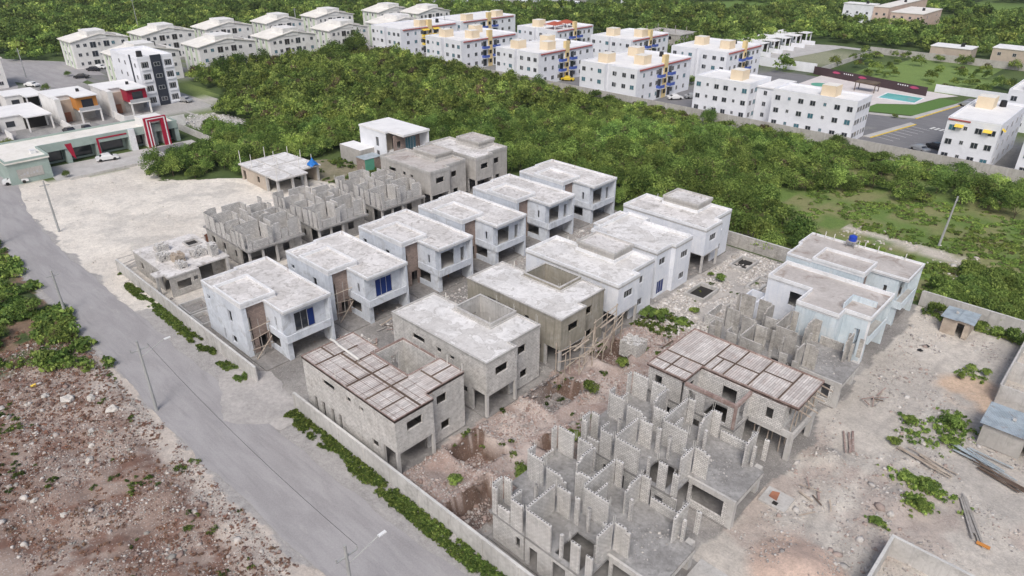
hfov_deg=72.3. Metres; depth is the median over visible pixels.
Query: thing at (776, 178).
scrub tree
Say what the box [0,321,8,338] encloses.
tree
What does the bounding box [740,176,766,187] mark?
scrub tree
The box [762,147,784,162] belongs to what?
scrub tree
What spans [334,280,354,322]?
pole scaffold
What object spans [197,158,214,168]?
scrub tree
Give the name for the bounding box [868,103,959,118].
kerb
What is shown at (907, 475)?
shrub
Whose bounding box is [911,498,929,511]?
shrub
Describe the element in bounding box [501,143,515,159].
scrub tree
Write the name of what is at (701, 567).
cistern cover
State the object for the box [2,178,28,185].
parked car
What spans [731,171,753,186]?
scrub tree
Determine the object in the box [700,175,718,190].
scrub tree
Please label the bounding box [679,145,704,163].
scrub tree
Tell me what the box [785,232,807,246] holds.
scrub tree
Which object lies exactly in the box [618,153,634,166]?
scrub tree
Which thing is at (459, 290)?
rubble
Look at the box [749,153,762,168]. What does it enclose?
scrub tree
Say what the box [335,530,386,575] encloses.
street lamp
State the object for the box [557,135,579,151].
scrub tree
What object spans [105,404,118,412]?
boulder
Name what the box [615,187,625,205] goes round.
scrub tree
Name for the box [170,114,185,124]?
shop back wall
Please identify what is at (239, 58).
dark tree
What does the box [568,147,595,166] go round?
scrub tree
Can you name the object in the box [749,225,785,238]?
scrub tree
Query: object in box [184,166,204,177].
scrub tree
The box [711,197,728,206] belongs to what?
scrub tree
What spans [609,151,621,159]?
scrub tree
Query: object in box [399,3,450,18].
apartment block
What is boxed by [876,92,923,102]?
swimming pool
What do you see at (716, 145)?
scrub tree
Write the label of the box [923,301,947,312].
shrub
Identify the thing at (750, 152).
scrub tree
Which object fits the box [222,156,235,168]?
scrub tree
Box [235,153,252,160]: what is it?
scrub tree
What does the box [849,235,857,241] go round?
water tank
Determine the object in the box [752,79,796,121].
side wing
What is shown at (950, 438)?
shrub
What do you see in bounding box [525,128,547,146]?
scrub tree
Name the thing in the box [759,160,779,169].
scrub tree
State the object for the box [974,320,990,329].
shrub
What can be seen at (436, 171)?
unfinished house
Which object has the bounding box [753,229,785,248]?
scrub tree
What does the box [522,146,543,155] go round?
scrub tree
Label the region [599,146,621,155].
scrub tree
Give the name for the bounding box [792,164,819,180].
scrub tree
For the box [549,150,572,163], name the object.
scrub tree
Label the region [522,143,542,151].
scrub tree
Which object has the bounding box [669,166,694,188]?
scrub tree
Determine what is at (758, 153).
scrub tree
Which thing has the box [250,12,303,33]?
apartment block
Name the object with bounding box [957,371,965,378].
shrub
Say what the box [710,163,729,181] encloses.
scrub tree
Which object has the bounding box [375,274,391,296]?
window
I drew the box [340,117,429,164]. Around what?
modern house
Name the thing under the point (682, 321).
shrub
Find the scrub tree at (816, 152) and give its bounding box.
[803,147,832,164]
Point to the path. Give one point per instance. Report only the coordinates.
(162, 148)
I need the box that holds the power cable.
[147,343,353,542]
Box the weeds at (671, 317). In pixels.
[452,282,758,465]
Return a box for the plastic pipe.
[330,338,358,360]
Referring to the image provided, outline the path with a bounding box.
[157,142,184,152]
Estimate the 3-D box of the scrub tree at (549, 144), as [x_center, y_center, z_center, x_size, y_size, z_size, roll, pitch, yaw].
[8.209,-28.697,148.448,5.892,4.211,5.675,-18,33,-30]
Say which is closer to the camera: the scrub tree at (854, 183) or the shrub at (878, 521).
the shrub at (878, 521)
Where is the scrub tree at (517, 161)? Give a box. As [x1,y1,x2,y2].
[511,153,529,170]
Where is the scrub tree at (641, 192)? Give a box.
[632,179,649,194]
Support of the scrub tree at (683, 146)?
on the ground at (102, 232)
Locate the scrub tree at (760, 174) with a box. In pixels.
[752,170,776,185]
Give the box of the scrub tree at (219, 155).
[212,144,229,167]
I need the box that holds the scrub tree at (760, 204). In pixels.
[753,194,764,214]
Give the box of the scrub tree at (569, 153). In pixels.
[553,147,577,161]
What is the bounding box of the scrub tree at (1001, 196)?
[979,188,1018,210]
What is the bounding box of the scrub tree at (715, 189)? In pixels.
[700,181,727,200]
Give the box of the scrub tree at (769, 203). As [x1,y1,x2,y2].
[759,197,782,211]
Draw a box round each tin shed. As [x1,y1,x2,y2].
[939,305,981,339]
[976,402,1023,458]
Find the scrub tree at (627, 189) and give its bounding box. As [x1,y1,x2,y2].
[616,183,636,200]
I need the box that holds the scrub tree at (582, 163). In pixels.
[571,156,589,167]
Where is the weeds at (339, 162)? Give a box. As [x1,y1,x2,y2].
[319,156,380,182]
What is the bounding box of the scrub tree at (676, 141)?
[670,135,688,153]
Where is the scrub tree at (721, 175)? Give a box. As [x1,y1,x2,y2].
[709,167,738,187]
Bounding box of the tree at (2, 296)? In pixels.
[0,294,5,306]
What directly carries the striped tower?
on the ground at (102, 232)
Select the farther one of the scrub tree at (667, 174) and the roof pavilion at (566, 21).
the roof pavilion at (566, 21)
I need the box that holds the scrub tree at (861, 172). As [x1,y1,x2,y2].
[855,168,874,182]
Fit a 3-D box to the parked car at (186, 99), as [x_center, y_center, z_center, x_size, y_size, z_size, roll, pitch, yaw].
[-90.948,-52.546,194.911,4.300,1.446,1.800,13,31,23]
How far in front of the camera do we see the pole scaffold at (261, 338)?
81.95 m
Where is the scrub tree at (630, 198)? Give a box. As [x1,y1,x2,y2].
[626,194,640,201]
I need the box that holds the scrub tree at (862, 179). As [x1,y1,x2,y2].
[846,174,868,184]
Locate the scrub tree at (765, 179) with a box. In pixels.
[755,175,768,185]
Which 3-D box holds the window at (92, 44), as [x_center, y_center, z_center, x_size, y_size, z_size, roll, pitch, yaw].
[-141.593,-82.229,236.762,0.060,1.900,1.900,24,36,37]
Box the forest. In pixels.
[0,0,1023,69]
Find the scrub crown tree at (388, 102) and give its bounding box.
[382,98,396,104]
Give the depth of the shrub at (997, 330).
86.47 m
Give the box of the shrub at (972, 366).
[965,363,977,370]
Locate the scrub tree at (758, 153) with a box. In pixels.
[752,150,764,156]
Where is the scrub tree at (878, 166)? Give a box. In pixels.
[868,158,895,176]
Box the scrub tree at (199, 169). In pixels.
[187,163,208,175]
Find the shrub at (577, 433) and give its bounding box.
[567,428,580,441]
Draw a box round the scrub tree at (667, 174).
[662,166,681,182]
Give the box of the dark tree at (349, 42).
[343,35,362,50]
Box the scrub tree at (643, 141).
[634,136,652,149]
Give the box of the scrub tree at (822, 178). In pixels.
[813,167,840,189]
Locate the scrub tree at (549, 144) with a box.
[542,142,556,152]
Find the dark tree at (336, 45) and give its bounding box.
[326,38,349,51]
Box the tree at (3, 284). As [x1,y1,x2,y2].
[0,277,9,289]
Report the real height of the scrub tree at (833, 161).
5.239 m
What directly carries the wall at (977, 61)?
on the ground at (102, 232)
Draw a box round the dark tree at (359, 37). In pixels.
[347,26,368,46]
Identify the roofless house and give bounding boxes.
[202,196,304,264]
[271,181,368,242]
[334,167,425,221]
[487,426,701,575]
[580,371,769,529]
[708,293,863,408]
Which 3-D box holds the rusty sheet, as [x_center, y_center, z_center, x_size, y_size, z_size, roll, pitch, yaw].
[23.369,18.503,62.501,0.800,0.620,0.750,24,36,37]
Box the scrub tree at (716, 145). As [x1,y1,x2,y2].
[699,137,726,158]
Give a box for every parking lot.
[559,77,579,85]
[654,71,816,107]
[858,98,974,153]
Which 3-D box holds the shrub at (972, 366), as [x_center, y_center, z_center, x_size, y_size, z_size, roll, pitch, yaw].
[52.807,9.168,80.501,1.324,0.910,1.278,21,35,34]
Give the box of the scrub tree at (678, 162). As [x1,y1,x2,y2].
[663,155,691,173]
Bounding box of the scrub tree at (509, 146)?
[504,141,518,154]
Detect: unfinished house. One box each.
[131,227,230,326]
[200,256,335,370]
[238,146,320,191]
[285,231,409,331]
[301,332,466,473]
[358,209,472,298]
[380,143,465,203]
[391,292,540,418]
[418,190,526,271]
[425,132,506,193]
[467,261,604,371]
[473,173,575,246]
[519,158,616,228]
[525,231,654,335]
[591,211,692,298]
[623,188,731,273]
[647,328,832,461]
[739,260,894,363]
[785,231,924,331]
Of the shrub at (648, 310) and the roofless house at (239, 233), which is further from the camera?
the roofless house at (239, 233)
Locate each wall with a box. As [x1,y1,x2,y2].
[70,161,153,179]
[115,259,257,381]
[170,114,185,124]
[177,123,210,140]
[292,392,533,575]
[366,46,1023,180]
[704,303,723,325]
[726,230,791,261]
[759,56,816,72]
[823,49,873,68]
[867,534,974,575]
[870,47,1023,70]
[918,290,1023,336]
[934,84,1007,100]
[993,342,1023,412]
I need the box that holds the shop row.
[0,113,180,185]
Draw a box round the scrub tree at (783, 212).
[763,203,800,225]
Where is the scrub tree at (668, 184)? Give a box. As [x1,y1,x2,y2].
[645,178,676,192]
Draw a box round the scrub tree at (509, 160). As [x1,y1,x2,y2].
[507,157,513,169]
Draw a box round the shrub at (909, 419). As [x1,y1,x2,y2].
[902,414,917,426]
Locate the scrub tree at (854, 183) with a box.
[840,177,863,190]
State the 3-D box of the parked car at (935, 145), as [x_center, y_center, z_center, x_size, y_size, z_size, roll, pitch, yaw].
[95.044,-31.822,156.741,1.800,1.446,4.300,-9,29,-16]
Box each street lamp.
[129,336,170,410]
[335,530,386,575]
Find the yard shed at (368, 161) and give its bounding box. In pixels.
[356,152,380,170]
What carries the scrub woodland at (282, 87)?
on the ground at (102, 232)
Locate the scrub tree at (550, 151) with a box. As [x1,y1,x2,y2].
[540,145,561,154]
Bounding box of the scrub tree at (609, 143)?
[604,133,626,149]
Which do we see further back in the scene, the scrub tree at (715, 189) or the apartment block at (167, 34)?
the apartment block at (167, 34)
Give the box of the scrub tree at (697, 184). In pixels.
[684,173,705,191]
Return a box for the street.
[0,58,103,87]
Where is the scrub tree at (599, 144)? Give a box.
[590,138,607,152]
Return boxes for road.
[0,81,467,575]
[764,44,866,58]
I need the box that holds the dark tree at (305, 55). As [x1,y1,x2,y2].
[289,46,312,64]
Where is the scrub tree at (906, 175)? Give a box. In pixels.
[891,166,921,184]
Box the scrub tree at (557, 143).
[551,139,570,150]
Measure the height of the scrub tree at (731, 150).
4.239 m
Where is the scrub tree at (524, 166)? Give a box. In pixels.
[521,158,539,169]
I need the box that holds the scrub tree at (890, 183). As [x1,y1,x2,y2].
[881,180,896,190]
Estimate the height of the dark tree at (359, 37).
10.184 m
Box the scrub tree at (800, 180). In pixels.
[781,173,807,189]
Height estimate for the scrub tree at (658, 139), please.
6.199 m
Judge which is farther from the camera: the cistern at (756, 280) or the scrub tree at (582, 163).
the scrub tree at (582, 163)
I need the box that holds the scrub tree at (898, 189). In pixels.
[891,184,916,198]
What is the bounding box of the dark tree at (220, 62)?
[208,55,229,71]
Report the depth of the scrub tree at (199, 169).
139.48 m
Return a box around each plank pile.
[843,430,854,452]
[896,446,957,478]
[951,444,1017,480]
[960,493,984,548]
[974,458,1023,492]
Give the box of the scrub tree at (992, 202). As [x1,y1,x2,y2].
[977,196,1000,210]
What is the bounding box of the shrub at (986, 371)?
[980,368,992,374]
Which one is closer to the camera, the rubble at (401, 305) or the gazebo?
the rubble at (401, 305)
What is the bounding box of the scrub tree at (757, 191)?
[741,183,770,199]
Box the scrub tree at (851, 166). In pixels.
[845,159,855,170]
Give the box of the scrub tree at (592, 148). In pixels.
[575,142,598,154]
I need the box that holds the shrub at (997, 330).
[991,325,1008,336]
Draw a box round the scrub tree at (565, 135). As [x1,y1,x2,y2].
[560,127,582,143]
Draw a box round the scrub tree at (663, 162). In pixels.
[657,155,678,167]
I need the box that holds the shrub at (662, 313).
[654,307,670,322]
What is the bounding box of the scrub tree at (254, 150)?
[232,142,265,158]
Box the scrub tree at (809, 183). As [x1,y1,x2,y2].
[800,179,817,189]
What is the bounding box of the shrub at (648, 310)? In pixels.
[638,305,655,317]
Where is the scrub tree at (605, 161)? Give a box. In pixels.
[589,150,613,169]
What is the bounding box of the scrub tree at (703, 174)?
[685,153,712,190]
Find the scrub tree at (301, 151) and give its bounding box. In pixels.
[293,145,306,157]
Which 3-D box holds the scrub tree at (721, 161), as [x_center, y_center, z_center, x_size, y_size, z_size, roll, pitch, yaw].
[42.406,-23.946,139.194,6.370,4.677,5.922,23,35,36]
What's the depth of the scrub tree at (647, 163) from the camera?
136.21 m
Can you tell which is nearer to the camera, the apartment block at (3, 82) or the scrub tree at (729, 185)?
the scrub tree at (729, 185)
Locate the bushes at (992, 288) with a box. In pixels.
[921,259,1023,319]
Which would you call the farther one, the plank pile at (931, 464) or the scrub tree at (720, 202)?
the scrub tree at (720, 202)
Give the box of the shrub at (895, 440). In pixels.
[886,436,902,444]
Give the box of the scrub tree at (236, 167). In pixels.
[230,157,248,171]
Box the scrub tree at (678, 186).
[674,182,688,189]
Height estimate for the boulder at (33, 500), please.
0.395 m
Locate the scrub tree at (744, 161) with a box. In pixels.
[726,153,754,172]
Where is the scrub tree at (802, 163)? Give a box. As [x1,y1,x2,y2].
[790,158,811,173]
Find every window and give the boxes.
[5,121,14,127]
[11,99,19,104]
[48,150,62,161]
[72,144,92,157]
[89,41,96,47]
[92,50,98,56]
[100,138,123,151]
[103,40,109,45]
[136,135,142,143]
[141,62,147,67]
[159,35,165,40]
[171,34,177,39]
[173,42,179,47]
[217,46,223,52]
[231,45,236,50]
[294,306,311,330]
[306,306,315,325]
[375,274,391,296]
[405,135,415,148]
[624,288,631,297]
[656,278,663,293]
[659,257,664,264]
[681,249,686,257]
[810,100,815,105]
[831,117,837,122]
[834,104,840,109]
[843,119,849,124]
[846,106,852,112]
[944,138,951,144]
[948,124,955,130]
[970,142,977,148]
[974,128,982,134]
[983,145,991,151]
[987,130,996,136]
[1010,95,1017,100]
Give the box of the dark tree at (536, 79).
[529,73,548,86]
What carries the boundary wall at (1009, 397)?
on the ground at (102, 232)
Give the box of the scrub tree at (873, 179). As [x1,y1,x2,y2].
[864,171,886,187]
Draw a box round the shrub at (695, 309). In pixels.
[688,307,699,312]
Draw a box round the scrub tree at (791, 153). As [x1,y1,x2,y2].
[782,149,800,159]
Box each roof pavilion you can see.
[544,21,563,29]
[556,19,571,27]
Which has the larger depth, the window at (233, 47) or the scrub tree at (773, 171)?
the window at (233, 47)
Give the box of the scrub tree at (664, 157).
[651,150,672,167]
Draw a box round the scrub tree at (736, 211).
[723,202,749,222]
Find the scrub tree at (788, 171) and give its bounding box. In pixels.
[780,166,799,179]
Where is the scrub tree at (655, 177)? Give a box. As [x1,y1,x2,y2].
[636,164,661,182]
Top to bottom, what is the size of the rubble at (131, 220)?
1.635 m
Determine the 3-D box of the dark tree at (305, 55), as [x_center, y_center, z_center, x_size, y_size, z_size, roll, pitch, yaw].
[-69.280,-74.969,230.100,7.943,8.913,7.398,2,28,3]
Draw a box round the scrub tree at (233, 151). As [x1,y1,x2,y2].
[217,144,241,166]
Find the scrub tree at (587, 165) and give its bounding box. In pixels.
[583,162,599,171]
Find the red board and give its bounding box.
[976,541,990,549]
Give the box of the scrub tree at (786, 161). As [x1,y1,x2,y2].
[764,145,795,169]
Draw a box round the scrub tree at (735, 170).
[714,159,740,178]
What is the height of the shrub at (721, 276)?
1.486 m
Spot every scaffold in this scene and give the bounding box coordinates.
[248,318,273,359]
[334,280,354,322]
[555,303,624,382]
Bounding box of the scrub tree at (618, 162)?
[611,159,624,166]
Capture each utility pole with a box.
[17,49,26,77]
[39,181,60,231]
[46,270,65,310]
[938,196,958,245]
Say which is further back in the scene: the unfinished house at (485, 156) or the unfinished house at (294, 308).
the unfinished house at (485, 156)
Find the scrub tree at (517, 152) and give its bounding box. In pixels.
[510,149,521,158]
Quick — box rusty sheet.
[769,491,779,500]
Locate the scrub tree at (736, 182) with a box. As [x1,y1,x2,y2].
[724,178,745,193]
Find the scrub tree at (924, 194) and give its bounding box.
[915,189,936,203]
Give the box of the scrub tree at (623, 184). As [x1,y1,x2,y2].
[620,177,637,192]
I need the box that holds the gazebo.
[854,79,880,92]
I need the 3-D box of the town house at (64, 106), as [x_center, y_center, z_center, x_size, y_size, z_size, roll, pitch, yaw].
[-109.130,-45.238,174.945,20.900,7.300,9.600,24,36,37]
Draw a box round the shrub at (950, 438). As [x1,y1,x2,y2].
[940,434,959,444]
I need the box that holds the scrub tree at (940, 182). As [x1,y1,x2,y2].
[923,175,947,193]
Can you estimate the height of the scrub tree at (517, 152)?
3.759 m
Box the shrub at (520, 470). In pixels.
[514,463,526,477]
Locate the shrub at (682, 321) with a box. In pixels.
[674,316,689,325]
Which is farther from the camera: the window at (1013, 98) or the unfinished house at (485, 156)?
the window at (1013, 98)
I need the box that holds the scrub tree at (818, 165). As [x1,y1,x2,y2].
[810,159,833,173]
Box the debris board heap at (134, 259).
[117,236,204,265]
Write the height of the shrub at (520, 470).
1.617 m
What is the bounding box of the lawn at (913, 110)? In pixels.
[869,98,959,115]
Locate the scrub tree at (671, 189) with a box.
[662,185,684,191]
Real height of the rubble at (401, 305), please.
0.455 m
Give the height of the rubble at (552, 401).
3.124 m
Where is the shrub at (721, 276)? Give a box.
[716,273,725,281]
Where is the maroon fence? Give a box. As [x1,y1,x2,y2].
[813,66,927,95]
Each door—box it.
[65,112,72,121]
[81,98,93,106]
[116,104,122,113]
[131,91,142,99]
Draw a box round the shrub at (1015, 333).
[1005,327,1023,342]
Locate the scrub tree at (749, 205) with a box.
[726,189,758,215]
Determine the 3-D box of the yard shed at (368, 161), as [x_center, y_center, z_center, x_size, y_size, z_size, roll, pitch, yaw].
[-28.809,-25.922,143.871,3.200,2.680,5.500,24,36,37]
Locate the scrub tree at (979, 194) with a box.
[967,181,987,201]
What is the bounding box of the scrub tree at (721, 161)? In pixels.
[714,156,737,167]
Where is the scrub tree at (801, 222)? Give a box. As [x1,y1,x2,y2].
[783,212,819,234]
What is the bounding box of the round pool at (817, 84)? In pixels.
[811,83,824,86]
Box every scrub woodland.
[138,102,1023,197]
[184,42,771,131]
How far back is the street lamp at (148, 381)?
71.27 m
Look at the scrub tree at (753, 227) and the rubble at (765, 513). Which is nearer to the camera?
the rubble at (765, 513)
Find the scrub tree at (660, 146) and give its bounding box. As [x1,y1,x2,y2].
[645,140,667,154]
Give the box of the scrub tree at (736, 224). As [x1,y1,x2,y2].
[729,207,762,233]
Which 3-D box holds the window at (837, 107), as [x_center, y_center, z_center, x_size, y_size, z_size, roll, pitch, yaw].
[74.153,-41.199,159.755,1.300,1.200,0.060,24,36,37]
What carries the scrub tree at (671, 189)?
on the ground at (102, 232)
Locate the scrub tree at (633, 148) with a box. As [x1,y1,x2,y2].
[623,141,647,158]
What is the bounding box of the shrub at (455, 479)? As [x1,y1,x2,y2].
[446,473,462,485]
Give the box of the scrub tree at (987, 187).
[973,174,1001,201]
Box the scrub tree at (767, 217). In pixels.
[757,214,779,228]
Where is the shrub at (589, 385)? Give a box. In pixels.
[583,379,599,393]
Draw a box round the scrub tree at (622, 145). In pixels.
[609,137,637,156]
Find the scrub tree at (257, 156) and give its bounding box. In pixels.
[251,152,269,159]
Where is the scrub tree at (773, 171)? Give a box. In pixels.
[762,166,785,184]
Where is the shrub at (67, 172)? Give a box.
[62,170,69,175]
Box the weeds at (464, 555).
[117,272,506,575]
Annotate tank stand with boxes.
[845,238,858,248]
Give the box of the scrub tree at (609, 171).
[598,164,618,181]
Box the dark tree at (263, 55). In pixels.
[255,47,272,61]
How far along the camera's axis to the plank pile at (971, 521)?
60.24 m
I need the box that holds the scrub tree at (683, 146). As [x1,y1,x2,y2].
[673,135,697,155]
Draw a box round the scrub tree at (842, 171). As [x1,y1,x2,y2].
[827,161,855,188]
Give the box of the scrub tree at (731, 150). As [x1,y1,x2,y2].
[726,145,746,158]
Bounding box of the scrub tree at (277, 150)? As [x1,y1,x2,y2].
[270,137,290,154]
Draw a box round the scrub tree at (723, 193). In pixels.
[711,187,727,200]
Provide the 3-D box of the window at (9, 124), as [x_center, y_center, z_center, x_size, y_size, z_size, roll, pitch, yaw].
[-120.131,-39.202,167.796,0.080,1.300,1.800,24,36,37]
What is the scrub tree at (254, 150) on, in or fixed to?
on the ground at (102, 232)
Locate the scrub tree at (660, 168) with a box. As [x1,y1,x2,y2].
[655,164,666,172]
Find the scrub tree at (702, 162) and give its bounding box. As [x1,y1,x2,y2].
[689,159,714,174]
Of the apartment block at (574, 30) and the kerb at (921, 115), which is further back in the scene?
the apartment block at (574, 30)
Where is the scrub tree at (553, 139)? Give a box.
[542,131,561,144]
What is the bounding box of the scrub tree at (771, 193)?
[753,182,780,202]
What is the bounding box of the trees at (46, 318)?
[0,240,116,372]
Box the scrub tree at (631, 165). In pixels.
[624,160,638,172]
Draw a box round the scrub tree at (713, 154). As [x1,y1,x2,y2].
[703,146,722,161]
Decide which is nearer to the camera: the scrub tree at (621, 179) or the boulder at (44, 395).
the boulder at (44, 395)
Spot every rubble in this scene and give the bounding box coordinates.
[0,334,298,575]
[20,172,247,289]
[156,227,739,419]
[185,112,243,129]
[274,210,598,348]
[345,226,593,361]
[402,323,679,532]
[523,373,585,412]
[629,512,687,572]
[636,251,782,339]
[708,447,740,482]
[733,312,1023,575]
[756,445,849,536]
[815,346,847,373]
[839,226,979,278]
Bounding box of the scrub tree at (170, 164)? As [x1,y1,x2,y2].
[159,156,182,175]
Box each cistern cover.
[687,559,727,575]
[758,486,794,512]
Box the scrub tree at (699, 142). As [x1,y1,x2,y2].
[684,133,706,151]
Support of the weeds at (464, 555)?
on the ground at (102, 232)
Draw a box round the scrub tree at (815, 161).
[810,156,824,176]
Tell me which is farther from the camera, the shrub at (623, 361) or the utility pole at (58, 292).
the utility pole at (58, 292)
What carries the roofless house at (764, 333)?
on the ground at (102, 232)
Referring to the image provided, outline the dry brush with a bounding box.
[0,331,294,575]
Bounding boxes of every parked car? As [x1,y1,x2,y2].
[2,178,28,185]
[23,81,39,86]
[62,126,75,131]
[73,73,89,78]
[81,124,91,127]
[86,66,100,70]
[95,64,105,68]
[95,152,118,161]
[179,96,192,102]
[561,75,574,80]
[667,94,682,99]
[684,92,692,98]
[909,144,930,151]
[926,142,940,150]
[958,101,971,105]
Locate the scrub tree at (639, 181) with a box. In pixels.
[624,166,655,195]
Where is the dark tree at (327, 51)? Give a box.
[317,46,337,58]
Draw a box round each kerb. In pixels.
[864,122,915,137]
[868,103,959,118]
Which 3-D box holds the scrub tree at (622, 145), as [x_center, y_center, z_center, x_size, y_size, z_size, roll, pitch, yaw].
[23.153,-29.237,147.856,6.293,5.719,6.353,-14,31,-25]
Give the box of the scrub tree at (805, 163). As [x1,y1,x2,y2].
[789,159,806,171]
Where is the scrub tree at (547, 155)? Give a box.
[539,152,554,161]
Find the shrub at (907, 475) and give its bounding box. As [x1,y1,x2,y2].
[899,470,916,481]
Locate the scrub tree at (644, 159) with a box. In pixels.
[633,148,662,167]
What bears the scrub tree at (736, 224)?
on the ground at (102, 232)
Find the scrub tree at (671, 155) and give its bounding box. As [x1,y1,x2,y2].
[657,150,679,159]
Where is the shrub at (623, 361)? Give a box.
[616,357,628,366]
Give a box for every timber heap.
[377,317,392,330]
[657,337,673,348]
[799,476,831,515]
[862,388,888,406]
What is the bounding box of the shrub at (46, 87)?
[40,83,50,90]
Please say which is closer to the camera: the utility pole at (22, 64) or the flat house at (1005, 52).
the utility pole at (22, 64)
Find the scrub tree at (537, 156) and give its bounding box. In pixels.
[527,148,544,163]
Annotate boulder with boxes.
[30,497,37,503]
[41,393,48,398]
[60,394,74,402]
[60,512,67,517]
[85,457,92,462]
[86,394,94,401]
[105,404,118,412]
[887,510,894,517]
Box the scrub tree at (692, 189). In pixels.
[686,184,699,192]
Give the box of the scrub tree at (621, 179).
[616,174,625,184]
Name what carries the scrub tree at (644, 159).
on the ground at (102, 232)
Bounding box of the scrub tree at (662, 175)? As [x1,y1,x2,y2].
[656,172,665,183]
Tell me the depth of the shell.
271.20 m
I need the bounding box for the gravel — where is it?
[217,370,299,429]
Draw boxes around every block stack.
[153,241,169,251]
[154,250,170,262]
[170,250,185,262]
[174,259,187,269]
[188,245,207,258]
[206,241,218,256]
[619,333,646,357]
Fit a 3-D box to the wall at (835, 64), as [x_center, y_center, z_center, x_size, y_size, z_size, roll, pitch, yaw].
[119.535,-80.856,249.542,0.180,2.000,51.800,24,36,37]
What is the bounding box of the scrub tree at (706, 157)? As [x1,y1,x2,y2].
[688,155,715,165]
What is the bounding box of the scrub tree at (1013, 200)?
[1001,190,1023,217]
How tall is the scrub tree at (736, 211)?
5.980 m
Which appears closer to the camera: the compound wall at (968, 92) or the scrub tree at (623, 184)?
the scrub tree at (623, 184)
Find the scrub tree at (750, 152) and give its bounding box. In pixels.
[729,149,752,160]
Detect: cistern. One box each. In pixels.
[684,282,718,302]
[729,255,758,272]
[745,276,767,291]
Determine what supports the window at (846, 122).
in the apartment block at (831, 108)
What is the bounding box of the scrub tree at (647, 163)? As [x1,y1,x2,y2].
[635,162,656,169]
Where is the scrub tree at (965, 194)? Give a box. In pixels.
[952,186,976,203]
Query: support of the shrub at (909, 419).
on the ground at (102, 232)
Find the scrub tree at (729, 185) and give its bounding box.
[717,179,733,194]
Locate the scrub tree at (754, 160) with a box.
[735,150,759,167]
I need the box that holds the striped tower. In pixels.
[109,45,181,106]
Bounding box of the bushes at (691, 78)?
[689,75,694,81]
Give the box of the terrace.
[799,75,955,105]
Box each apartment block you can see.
[0,57,8,88]
[57,27,128,68]
[100,40,183,80]
[127,22,195,56]
[180,31,256,68]
[190,17,252,38]
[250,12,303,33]
[250,25,316,56]
[299,7,353,31]
[310,18,368,49]
[361,2,406,25]
[364,12,416,45]
[371,18,456,54]
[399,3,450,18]
[425,24,516,66]
[431,9,514,31]
[496,34,593,81]
[517,19,592,41]
[579,45,691,99]
[590,27,668,57]
[671,35,761,76]
[692,67,770,118]
[768,82,871,138]
[938,93,1023,164]
[1006,79,1023,132]
[1015,143,1023,170]
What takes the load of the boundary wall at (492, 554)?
on the ground at (102, 232)
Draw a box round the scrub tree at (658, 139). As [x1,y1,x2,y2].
[646,130,667,145]
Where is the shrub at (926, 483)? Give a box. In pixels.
[917,475,941,491]
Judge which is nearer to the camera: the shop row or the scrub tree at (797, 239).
the scrub tree at (797, 239)
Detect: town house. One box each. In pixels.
[0,87,41,105]
[0,102,54,139]
[36,86,103,128]
[88,79,152,120]
[742,39,770,56]
[743,37,782,53]
[758,34,793,50]
[772,32,804,47]
[778,29,814,44]
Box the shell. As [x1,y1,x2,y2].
[653,23,695,45]
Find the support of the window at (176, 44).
in the apartment block at (167, 34)
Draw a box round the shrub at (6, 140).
[0,138,13,142]
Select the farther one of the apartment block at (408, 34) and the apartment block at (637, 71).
the apartment block at (408, 34)
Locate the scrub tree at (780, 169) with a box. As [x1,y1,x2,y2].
[756,161,787,175]
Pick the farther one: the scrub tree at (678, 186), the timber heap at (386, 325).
the scrub tree at (678, 186)
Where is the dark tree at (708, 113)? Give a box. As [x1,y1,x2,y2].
[700,106,717,119]
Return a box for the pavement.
[51,140,194,180]
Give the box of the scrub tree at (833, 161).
[820,155,851,168]
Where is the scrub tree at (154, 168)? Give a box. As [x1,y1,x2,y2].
[144,161,171,176]
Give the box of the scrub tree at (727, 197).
[721,183,758,212]
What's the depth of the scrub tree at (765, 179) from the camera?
130.26 m
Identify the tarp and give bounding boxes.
[307,157,317,166]
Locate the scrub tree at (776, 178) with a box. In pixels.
[765,174,782,187]
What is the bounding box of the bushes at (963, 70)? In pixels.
[829,45,1022,90]
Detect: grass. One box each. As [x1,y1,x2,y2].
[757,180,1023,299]
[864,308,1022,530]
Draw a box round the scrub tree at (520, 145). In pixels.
[514,140,529,150]
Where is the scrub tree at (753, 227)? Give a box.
[739,218,774,237]
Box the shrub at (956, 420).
[937,413,965,429]
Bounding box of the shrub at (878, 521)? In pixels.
[870,515,882,525]
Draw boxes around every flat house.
[842,1,878,22]
[871,0,926,23]
[889,6,941,24]
[929,42,978,57]
[990,44,1023,62]
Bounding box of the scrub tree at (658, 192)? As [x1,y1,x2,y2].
[636,183,668,197]
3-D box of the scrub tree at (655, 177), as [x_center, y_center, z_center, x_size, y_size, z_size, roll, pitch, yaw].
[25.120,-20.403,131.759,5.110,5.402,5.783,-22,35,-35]
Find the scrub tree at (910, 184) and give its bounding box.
[895,178,924,194]
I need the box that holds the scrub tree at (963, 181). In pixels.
[946,170,979,196]
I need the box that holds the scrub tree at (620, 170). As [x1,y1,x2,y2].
[607,165,630,182]
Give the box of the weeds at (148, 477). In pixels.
[0,368,254,575]
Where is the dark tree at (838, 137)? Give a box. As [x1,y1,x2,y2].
[829,133,848,142]
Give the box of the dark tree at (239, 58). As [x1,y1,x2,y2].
[225,52,247,64]
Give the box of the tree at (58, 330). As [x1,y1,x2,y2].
[46,325,71,339]
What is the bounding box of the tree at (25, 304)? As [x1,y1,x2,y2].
[11,296,42,317]
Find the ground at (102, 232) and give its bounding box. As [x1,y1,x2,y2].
[0,0,1023,575]
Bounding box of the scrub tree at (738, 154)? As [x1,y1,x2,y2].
[726,151,741,159]
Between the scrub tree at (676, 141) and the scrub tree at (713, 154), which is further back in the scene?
the scrub tree at (676, 141)

